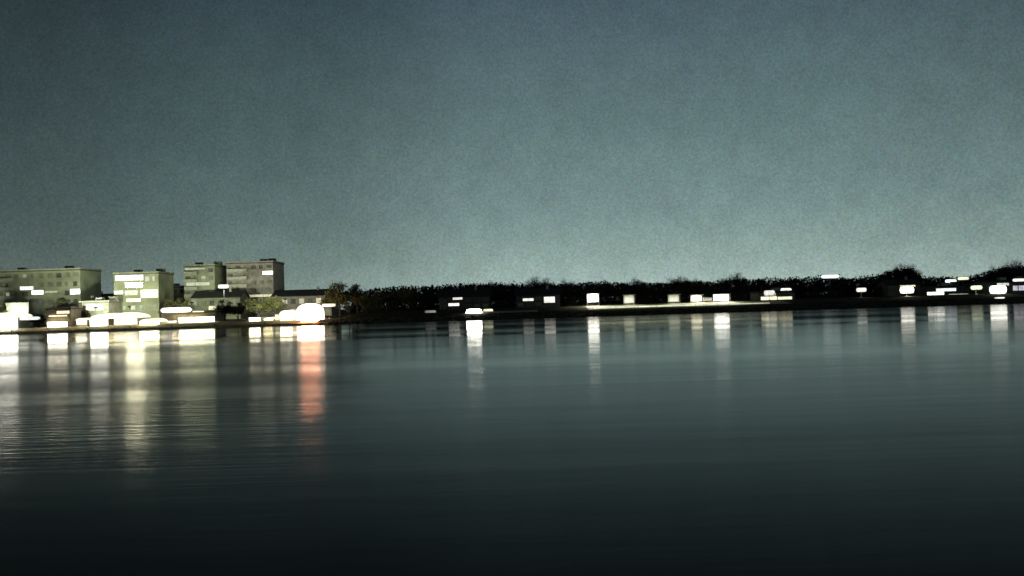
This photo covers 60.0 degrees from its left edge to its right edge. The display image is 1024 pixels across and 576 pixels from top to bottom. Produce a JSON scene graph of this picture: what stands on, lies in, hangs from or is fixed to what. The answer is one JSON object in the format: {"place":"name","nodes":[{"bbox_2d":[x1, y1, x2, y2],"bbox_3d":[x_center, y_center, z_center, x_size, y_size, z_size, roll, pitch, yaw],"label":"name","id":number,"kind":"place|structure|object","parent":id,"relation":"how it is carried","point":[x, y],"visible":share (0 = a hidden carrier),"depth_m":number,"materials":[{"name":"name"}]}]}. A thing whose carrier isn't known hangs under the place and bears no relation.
{"place":"outdoors","nodes":[
{"label":"outdoors","id":0,"kind":"place"},
{"bbox_2d":[16,318,325,328],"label":"quay pavement","id":1,"kind":"structure","parent":0,"point":[171,323],"depth_m":249.94,"materials":[{"name":"grey concrete"}]},
{"bbox_2d":[20,316,40,327],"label":"light bar","id":2,"kind":"object","parent":1,"relation":"on","point":[31,318],"visible":0.98,"depth_m":249.03,"materials":[{"name":"metal"}]},
{"bbox_2d":[76,318,89,325],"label":"ticket booth","id":3,"kind":"object","parent":1,"relation":"on","point":[82,321],"visible":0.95,"depth_m":249.98,"materials":[{"name":"paint"}]},
{"bbox_2d":[160,307,192,322],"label":"light bar","id":4,"kind":"object","parent":1,"relation":"on","point":[175,309],"visible":0.98,"depth_m":252.98,"materials":[{"name":"metal"}]},
{"bbox_2d":[247,317,264,320],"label":"pier shop","id":5,"kind":"structure","parent":1,"relation":"on","point":[256,318],"depth_m":249.97,"materials":[{"name":"paint"}]},
{"bbox_2d":[279,310,296,320],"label":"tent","id":6,"kind":"object","parent":1,"relation":"on","point":[287,314],"visible":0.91,"depth_m":248.98,"materials":[{"name":"fabric"}]},
{"bbox_2d":[291,304,323,319],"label":"event tent","id":7,"kind":"object","parent":1,"relation":"on","point":[310,310],"visible":0.87,"depth_m":246.79,"materials":[{"name":"grey fabric"}]},
{"bbox_2d":[477,310,537,313],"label":"riverside path","id":8,"kind":"structure","parent":0,"point":[509,311],"depth_m":250.13,"materials":[{"name":"grey concrete"}]},
{"bbox_2d":[0,303,1023,575],"bbox_3d":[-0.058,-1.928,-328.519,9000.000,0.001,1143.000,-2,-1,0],"label":"river water","id":9,"kind":"structure","parent":0,"point":[886,441],"depth_m":24.75,"materials":[{"name":"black liquid"}]},
{"bbox_2d":[0,0,1023,308],"label":"sky","id":10,"kind":"structure","parent":0,"point":[371,144],"materials":[{"name":"grey"}]},
{"bbox_2d":[21,292,1023,332],"bbox_3d":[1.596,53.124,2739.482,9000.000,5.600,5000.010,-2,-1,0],"label":"ground","id":11,"kind":"structure","parent":0,"point":[815,302],"depth_m":248.13,"materials":[{"name":"black soil"}]},
{"bbox_2d":[0,312,32,328],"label":"glass pavilion","id":12,"kind":"structure","parent":11,"relation":"on","point":[11,320],"depth_m":248.00,"materials":[{"name":"paint"}]},
{"bbox_2d":[5,297,43,325],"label":"lit upper house","id":13,"kind":"structure","parent":11,"relation":"on","point":[34,306],"depth_m":260.40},
{"bbox_2d":[13,306,27,312],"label":"window","id":14,"kind":"structure","parent":13,"relation":"in","point":[19,309],"depth_m":258.94,"materials":[{"name":"grey glass"}]},
{"bbox_2d":[28,313,45,326],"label":"street tree","id":15,"kind":"object","parent":11,"relation":"on","point":[43,319],"visible":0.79,"depth_m":251.58,"materials":[{"name":"black plant"}]},
{"bbox_2d":[0,266,101,324],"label":"apartment block","id":16,"kind":"structure","parent":11,"relation":"on","point":[66,284],"depth_m":276.13,"materials":[{"name":"concrete"}]},
{"bbox_2d":[45,302,82,326],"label":"mauve shop","id":17,"kind":"structure","parent":11,"relation":"on","point":[66,315],"depth_m":249.96,"materials":[{"name":"brick"}]},
{"bbox_2d":[47,321,67,326],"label":"window","id":18,"kind":"structure","parent":17,"relation":"in","point":[49,324],"depth_m":249.87,"materials":[{"name":"grey"}]},
{"bbox_2d":[81,304,91,317],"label":"street tree","id":19,"kind":"object","parent":11,"relation":"on","point":[84,312],"visible":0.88,"depth_m":257.82,"materials":[{"name":"green plant"}]},
{"bbox_2d":[79,296,121,315],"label":"pale hall","id":20,"kind":"structure","parent":11,"relation":"on","point":[110,305],"depth_m":263.01,"materials":[{"name":"beige"}]},
{"bbox_2d":[86,304,103,310],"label":"window","id":21,"kind":"structure","parent":20,"relation":"in","point":[100,306],"depth_m":262.95,"materials":[{"name":"grey"}]},
{"bbox_2d":[101,291,113,299],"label":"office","id":22,"kind":"structure","parent":11,"relation":"on","point":[105,296],"depth_m":310.01,"materials":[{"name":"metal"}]},
{"bbox_2d":[90,312,150,325],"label":"boathouse","id":23,"kind":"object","parent":11,"relation":"on","point":[127,318],"visible":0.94,"depth_m":249.98,"materials":[{"name":"paint"}]},
{"bbox_2d":[113,268,173,317],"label":"corner building","id":24,"kind":"structure","parent":11,"relation":"on","point":[150,293],"depth_m":272.07,"materials":[{"name":"beige stone"}]},
{"bbox_2d":[115,275,143,280],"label":"window","id":25,"kind":"structure","parent":24,"relation":"in","point":[117,277],"depth_m":272.10,"materials":[{"name":"grey glass"}]},
{"bbox_2d":[124,290,137,295],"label":"window","id":26,"kind":"structure","parent":24,"relation":"in","point":[126,292],"depth_m":272.03,"materials":[{"name":"grey"}]},
{"bbox_2d":[125,282,142,287],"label":"window","id":27,"kind":"structure","parent":24,"relation":"in","point":[136,284],"depth_m":272.10,"materials":[{"name":"grey glass"}]},
{"bbox_2d":[140,289,157,297],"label":"window","id":28,"kind":"structure","parent":24,"relation":"in","point":[145,293],"depth_m":272.03,"materials":[{"name":"grey glass"}]},
{"bbox_2d":[139,318,167,324],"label":"boathouse wing","id":29,"kind":"structure","parent":11,"relation":"on","point":[148,321],"depth_m":246.97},
{"bbox_2d":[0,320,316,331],"bbox_3d":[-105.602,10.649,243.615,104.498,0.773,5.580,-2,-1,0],"label":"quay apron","id":30,"kind":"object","parent":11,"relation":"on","point":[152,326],"visible":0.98,"depth_m":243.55,"materials":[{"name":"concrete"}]},
{"bbox_2d":[300,317,319,321],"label":"dock lamp","id":31,"kind":"object","parent":30,"relation":"on","point":[304,319],"visible":1,"depth_m":241.76,"materials":[{"name":"metal"}]},
{"bbox_2d":[0,321,327,333],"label":"quay wall","id":32,"kind":"structure","parent":11,"relation":"on","point":[171,327],"depth_m":239.54,"materials":[{"name":"stone"}]},
{"bbox_2d":[158,299,174,313],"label":"street tree","id":33,"kind":"object","parent":11,"relation":"on","point":[169,303],"visible":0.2,"depth_m":266.02,"materials":[{"name":"green plant"}]},
{"bbox_2d":[174,283,184,306],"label":"block","id":34,"kind":"structure","parent":11,"relation":"on","point":[179,290],"depth_m":306.05,"materials":[{"name":"concrete"}]},
{"bbox_2d":[174,297,194,309],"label":"street tree","id":35,"kind":"object","parent":11,"relation":"on","point":[183,304],"visible":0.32,"depth_m":265.74,"materials":[{"name":"green plant"}]},
{"bbox_2d":[160,306,225,322],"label":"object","id":36,"kind":"structure","parent":11,"relation":"on","point":[211,314],"depth_m":254.94,"materials":[{"name":"brick"}]},
{"bbox_2d":[179,316,214,322],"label":"window","id":37,"kind":"structure","parent":36,"relation":"in","point":[212,318],"depth_m":254.86,"materials":[{"name":"grey"}]},
{"bbox_2d":[183,261,226,305],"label":"slim tower","id":38,"kind":"structure","parent":11,"relation":"on","point":[200,276],"depth_m":286.14,"materials":[{"name":"concrete"}]},
{"bbox_2d":[186,282,209,285],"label":"window","id":39,"kind":"structure","parent":38,"relation":"in","point":[188,283],"depth_m":286.06,"materials":[{"name":"grey"}]},
{"bbox_2d":[190,288,249,318],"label":"terrace row","id":40,"kind":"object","parent":11,"relation":"on","point":[203,300],"visible":0.44,"depth_m":278.04,"materials":[{"name":"grey stone"}]},
{"bbox_2d":[213,299,232,320],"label":"street tree","id":41,"kind":"object","parent":11,"relation":"on","point":[226,308],"visible":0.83,"depth_m":259.74,"materials":[{"name":"green plant"}]},
{"bbox_2d":[227,301,247,320],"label":"street tree","id":42,"kind":"object","parent":11,"relation":"on","point":[238,309],"visible":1,"depth_m":255.03,"materials":[{"name":"green plant"}]},
{"bbox_2d":[226,258,284,316],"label":"office building","id":43,"kind":"structure","parent":11,"relation":"on","point":[262,278],"depth_m":288.12,"materials":[{"name":"concrete"}]},
{"bbox_2d":[249,294,271,296],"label":"window","id":44,"kind":"structure","parent":43,"relation":"in","point":[251,295],"depth_m":288.02,"materials":[{"name":"grey glass"}]},
{"bbox_2d":[246,297,271,316],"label":"street tree","id":45,"kind":"object","parent":11,"relation":"on","point":[258,308],"visible":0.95,"depth_m":263.60,"materials":[{"name":"green plant"}]},
{"bbox_2d":[260,295,288,316],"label":"street tree","id":46,"kind":"object","parent":11,"relation":"on","point":[275,305],"visible":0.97,"depth_m":265.22,"materials":[{"name":"green plant"}]},
{"bbox_2d":[271,287,338,315],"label":"town house","id":47,"kind":"structure","parent":11,"relation":"on","point":[296,299],"depth_m":284.02,"materials":[{"name":"brick"}]},
{"bbox_2d":[322,303,335,318],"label":"street lamp","id":48,"kind":"object","parent":11,"relation":"on","point":[329,305],"visible":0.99,"depth_m":253.13,"materials":[{"name":"metal"}]},
{"bbox_2d":[320,280,353,316],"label":"street tree","id":49,"kind":"object","parent":11,"relation":"on","point":[329,298],"visible":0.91,"depth_m":261.38,"materials":[{"name":"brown plant"}]},
{"bbox_2d":[341,301,355,315],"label":"street tree","id":50,"kind":"object","parent":11,"relation":"on","point":[347,307],"visible":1,"depth_m":251.36,"materials":[{"name":"green plant"}]},
{"bbox_2d":[345,283,370,312],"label":"street tree","id":51,"kind":"object","parent":11,"relation":"on","point":[356,298],"visible":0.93,"depth_m":263.37,"materials":[{"name":"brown plant"}]},
{"bbox_2d":[357,295,371,312],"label":"street tree","id":52,"kind":"object","parent":11,"relation":"on","point":[366,302],"visible":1,"depth_m":259.21,"materials":[{"name":"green plant"}]},
{"bbox_2d":[371,291,392,307],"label":"tree","id":53,"kind":"object","parent":11,"relation":"on","point":[377,295],"visible":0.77,"depth_m":289.15,"materials":[{"name":"black plant"}]},
{"bbox_2d":[402,288,427,305],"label":"bare tree","id":54,"kind":"object","parent":11,"relation":"on","point":[412,297],"visible":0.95,"depth_m":290.03,"materials":[{"name":"black plant"}]},
{"bbox_2d":[423,298,434,309],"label":"shrub","id":55,"kind":"object","parent":11,"relation":"on","point":[432,303],"visible":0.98,"depth_m":276.97,"materials":[{"name":"black plant"}]},
{"bbox_2d":[430,285,437,308],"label":"evergreen tree","id":56,"kind":"object","parent":11,"relation":"on","point":[432,294],"visible":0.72,"depth_m":287.88,"materials":[{"name":"black plant"}]},
{"bbox_2d":[427,288,440,304],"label":"bare tree","id":57,"kind":"object","parent":11,"relation":"on","point":[435,290],"visible":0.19,"depth_m":310.39,"materials":[{"name":"black plant"}]},
{"bbox_2d":[437,286,491,309],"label":"riverside house","id":58,"kind":"structure","parent":11,"relation":"on","point":[474,298],"depth_m":269.97,"materials":[{"name":"black"}]},
{"bbox_2d":[466,309,481,312],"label":"floodlight","id":59,"kind":"object","parent":11,"relation":"on","point":[473,310],"visible":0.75,"depth_m":249.85,"materials":[{"name":"metal"}]},
{"bbox_2d":[492,283,513,300],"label":"tree","id":60,"kind":"object","parent":11,"relation":"on","point":[498,294],"visible":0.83,"depth_m":288.30,"materials":[{"name":"black plant"}]},
{"bbox_2d":[523,276,541,287],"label":"bare tree","id":61,"kind":"object","parent":11,"relation":"on","point":[534,282],"visible":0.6,"depth_m":359.32,"materials":[{"name":"black plant"}]},
{"bbox_2d":[514,285,561,307],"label":"bank cottage","id":62,"kind":"structure","parent":11,"relation":"on","point":[540,297],"depth_m":269.97,"materials":[{"name":"black"}]},
{"bbox_2d":[544,296,554,302],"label":"window","id":63,"kind":"structure","parent":62,"relation":"in","point":[551,299],"depth_m":269.91,"materials":[{"name":"grey"}]},
{"bbox_2d":[558,278,577,300],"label":"bare tree","id":64,"kind":"object","parent":11,"relation":"on","point":[565,283],"visible":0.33,"depth_m":359.71,"materials":[{"name":"black plant"}]},
{"bbox_2d":[582,284,598,299],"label":"bare tree","id":65,"kind":"object","parent":11,"relation":"on","point":[590,290],"visible":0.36,"depth_m":297.97,"materials":[{"name":"black plant"}]},
{"bbox_2d":[586,293,599,305],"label":"lit shelter","id":66,"kind":"object","parent":11,"relation":"on","point":[592,297],"visible":0.97,"depth_m":262.97,"materials":[{"name":"concrete"}]},
{"bbox_2d":[594,286,606,299],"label":"bare tree","id":67,"kind":"object","parent":11,"relation":"on","point":[602,294],"visible":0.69,"depth_m":289.92,"materials":[{"name":"black plant"}]},
{"bbox_2d":[600,283,615,300],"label":"bare tree","id":68,"kind":"object","parent":11,"relation":"on","point":[609,291],"visible":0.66,"depth_m":299.42,"materials":[{"name":"black plant"}]},
{"bbox_2d":[612,286,631,297],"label":"bare tree","id":69,"kind":"object","parent":11,"relation":"on","point":[625,291],"visible":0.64,"depth_m":287.93,"materials":[{"name":"black plant"}]},
{"bbox_2d":[623,294,635,304],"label":"lit shelter","id":70,"kind":"object","parent":11,"relation":"on","point":[628,298],"visible":0.95,"depth_m":262.96,"materials":[{"name":"concrete"}]},
{"bbox_2d":[626,277,642,297],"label":"bare tree","id":71,"kind":"object","parent":11,"relation":"on","point":[637,281],"visible":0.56,"depth_m":359.68,"materials":[{"name":"black plant"}]},
{"bbox_2d":[633,295,646,303],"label":"shrub","id":72,"kind":"object","parent":11,"relation":"on","point":[639,299],"visible":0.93,"depth_m":276.12,"materials":[{"name":"black plant"}]},
{"bbox_2d":[628,282,653,296],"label":"bare tree","id":73,"kind":"object","parent":11,"relation":"on","point":[640,292],"visible":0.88,"depth_m":290.95,"materials":[{"name":"black plant"}]},
{"bbox_2d":[650,282,670,298],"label":"bare tree","id":74,"kind":"object","parent":11,"relation":"on","point":[664,290],"visible":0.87,"depth_m":290.83,"materials":[{"name":"black plant"}]},
{"bbox_2d":[667,294,680,303],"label":"lit shelter","id":75,"kind":"object","parent":11,"relation":"on","point":[673,297],"visible":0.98,"depth_m":262.96,"materials":[{"name":"concrete"}]},
{"bbox_2d":[667,275,685,288],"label":"bare tree","id":76,"kind":"object","parent":11,"relation":"on","point":[677,282],"visible":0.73,"depth_m":358.00,"materials":[{"name":"black plant"}]},
{"bbox_2d":[332,298,1023,323],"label":"rubble rocks","id":77,"kind":"object","parent":11,"relation":"on","point":[672,312],"visible":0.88,"depth_m":243.59,"materials":[{"name":"black stone"}]},
{"bbox_2d":[593,303,765,308],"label":"light rail","id":78,"kind":"object","parent":11,"relation":"on","point":[695,305],"visible":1,"depth_m":249.09,"materials":[{"name":"grey"}]},
{"bbox_2d":[669,284,693,301],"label":"bare tree","id":79,"kind":"object","parent":11,"relation":"on","point":[684,291],"visible":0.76,"depth_m":286.38,"materials":[{"name":"black plant"}]},
{"bbox_2d":[351,266,1021,312],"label":"woods","id":80,"kind":"object","parent":11,"relation":"on","point":[369,292],"visible":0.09,"depth_m":429.07,"materials":[{"name":"plant"}]},
{"bbox_2d":[585,301,792,309],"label":"promenade","id":81,"kind":"structure","parent":11,"relation":"on","point":[766,302],"depth_m":256.11,"materials":[{"name":"grey concrete"}]},
{"bbox_2d":[690,294,703,302],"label":"lit shelter","id":82,"kind":"object","parent":11,"relation":"on","point":[697,297],"visible":0.95,"depth_m":262.96,"materials":[{"name":"concrete"}]},
{"bbox_2d":[690,281,713,300],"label":"bare tree","id":83,"kind":"object","parent":11,"relation":"on","point":[699,289],"visible":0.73,"depth_m":289.80,"materials":[{"name":"black plant"}]},
{"bbox_2d":[710,283,728,294],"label":"bare tree","id":84,"kind":"object","parent":11,"relation":"on","point":[719,290],"visible":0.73,"depth_m":288.77,"materials":[{"name":"black plant"}]},
{"bbox_2d":[712,293,730,301],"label":"lit shelter","id":85,"kind":"object","parent":11,"relation":"on","point":[717,297],"visible":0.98,"depth_m":262.95,"materials":[{"name":"concrete"}]},
{"bbox_2d":[715,277,732,288],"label":"bare tree","id":86,"kind":"object","parent":11,"relation":"on","point":[727,282],"visible":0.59,"depth_m":359.33,"materials":[{"name":"black plant"}]},
{"bbox_2d":[725,271,747,288],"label":"bare tree","id":87,"kind":"object","parent":11,"relation":"on","point":[734,281],"visible":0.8,"depth_m":359.08,"materials":[{"name":"black plant"}]},
{"bbox_2d":[753,279,773,290],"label":"bare tree","id":88,"kind":"object","parent":11,"relation":"on","point":[762,285],"visible":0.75,"depth_m":290.87,"materials":[{"name":"black plant"}]},
{"bbox_2d":[763,290,774,299],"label":"street lamp","id":89,"kind":"object","parent":11,"relation":"on","point":[768,292],"visible":1,"depth_m":262.99,"materials":[{"name":"metal"}]},
{"bbox_2d":[749,287,794,300],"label":"river lodge","id":90,"kind":"structure","parent":11,"relation":"on","point":[778,295],"depth_m":263.94,"materials":[{"name":"black"}]},
{"bbox_2d":[760,296,776,299],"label":"window","id":91,"kind":"structure","parent":90,"relation":"in","point":[764,297],"depth_m":263.92,"materials":[{"name":"grey"}]},
{"bbox_2d":[774,281,795,289],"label":"bare tree","id":92,"kind":"object","parent":11,"relation":"on","point":[785,283],"visible":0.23,"depth_m":289.22,"materials":[{"name":"black plant"}]},
{"bbox_2d":[820,274,839,296],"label":"street lamp","id":93,"kind":"object","parent":11,"relation":"on","point":[829,276],"visible":0.97,"depth_m":280.10,"materials":[{"name":"metal"}]},
{"bbox_2d":[831,278,854,292],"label":"bare tree","id":94,"kind":"object","parent":11,"relation":"on","point":[840,280],"visible":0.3,"depth_m":296.84,"materials":[{"name":"black plant"}]},
{"bbox_2d":[850,279,869,290],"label":"bare tree","id":95,"kind":"object","parent":11,"relation":"on","point":[861,281],"visible":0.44,"depth_m":288.90,"materials":[{"name":"black plant"}]},
{"bbox_2d":[867,274,889,287],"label":"bare tree","id":96,"kind":"object","parent":11,"relation":"on","point":[881,277],"visible":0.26,"depth_m":292.86,"materials":[{"name":"black plant"}]},
{"bbox_2d":[874,277,921,295],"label":"brown house","id":97,"kind":"structure","parent":11,"relation":"on","point":[890,287],"depth_m":274.57,"materials":[{"name":"beige"}]},
{"bbox_2d":[891,264,917,275],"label":"bare tree","id":98,"kind":"object","parent":11,"relation":"on","point":[895,269],"visible":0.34,"depth_m":360.06,"materials":[{"name":"black plant"}]},
{"bbox_2d":[891,267,921,281],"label":"bare tree","id":99,"kind":"object","parent":11,"relation":"on","point":[906,272],"visible":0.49,"depth_m":288.81,"materials":[{"name":"black plant"}]},
{"bbox_2d":[899,286,913,295],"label":"street lamp","id":100,"kind":"object","parent":11,"relation":"on","point":[908,289],"visible":1,"depth_m":261.96,"materials":[{"name":"metal"}]},
{"bbox_2d":[914,280,970,295],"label":"marina house","id":101,"kind":"structure","parent":11,"relation":"on","point":[952,288],"depth_m":265.95,"materials":[{"name":"black"}]},
{"bbox_2d":[936,288,955,291],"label":"window","id":102,"kind":"structure","parent":101,"relation":"in","point":[937,289],"depth_m":265.92,"materials":[{"name":"grey glass"}]},
{"bbox_2d":[970,285,982,293],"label":"street lamp","id":103,"kind":"object","parent":11,"relation":"on","point":[976,287],"visible":0.99,"depth_m":264.09,"materials":[{"name":"metal"}]},
{"bbox_2d":[963,276,1023,293],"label":"boat hall","id":104,"kind":"object","parent":11,"relation":"on","point":[1012,287],"visible":0.63,"depth_m":271.96,"materials":[{"name":"black"}]},
{"bbox_2d":[989,285,1006,293],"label":"floodlight","id":105,"kind":"object","parent":11,"relation":"on","point":[997,289],"visible":1,"depth_m":259.88,"materials":[{"name":"metal"}]},
{"bbox_2d":[984,262,1011,277],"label":"bare tree","id":106,"kind":"object","parent":11,"relation":"on","point":[992,270],"visible":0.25,"depth_m":359.78,"materials":[{"name":"black plant"}]},
{"bbox_2d":[982,267,1015,280],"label":"bare tree","id":107,"kind":"object","parent":11,"relation":"on","point":[1001,272],"visible":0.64,"depth_m":290.20,"materials":[{"name":"black plant"}]},
{"bbox_2d":[1004,259,1023,272],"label":"bare tree","id":108,"kind":"object","parent":11,"relation":"on","point":[1019,266],"visible":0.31,"depth_m":359.67,"materials":[{"name":"black plant"}]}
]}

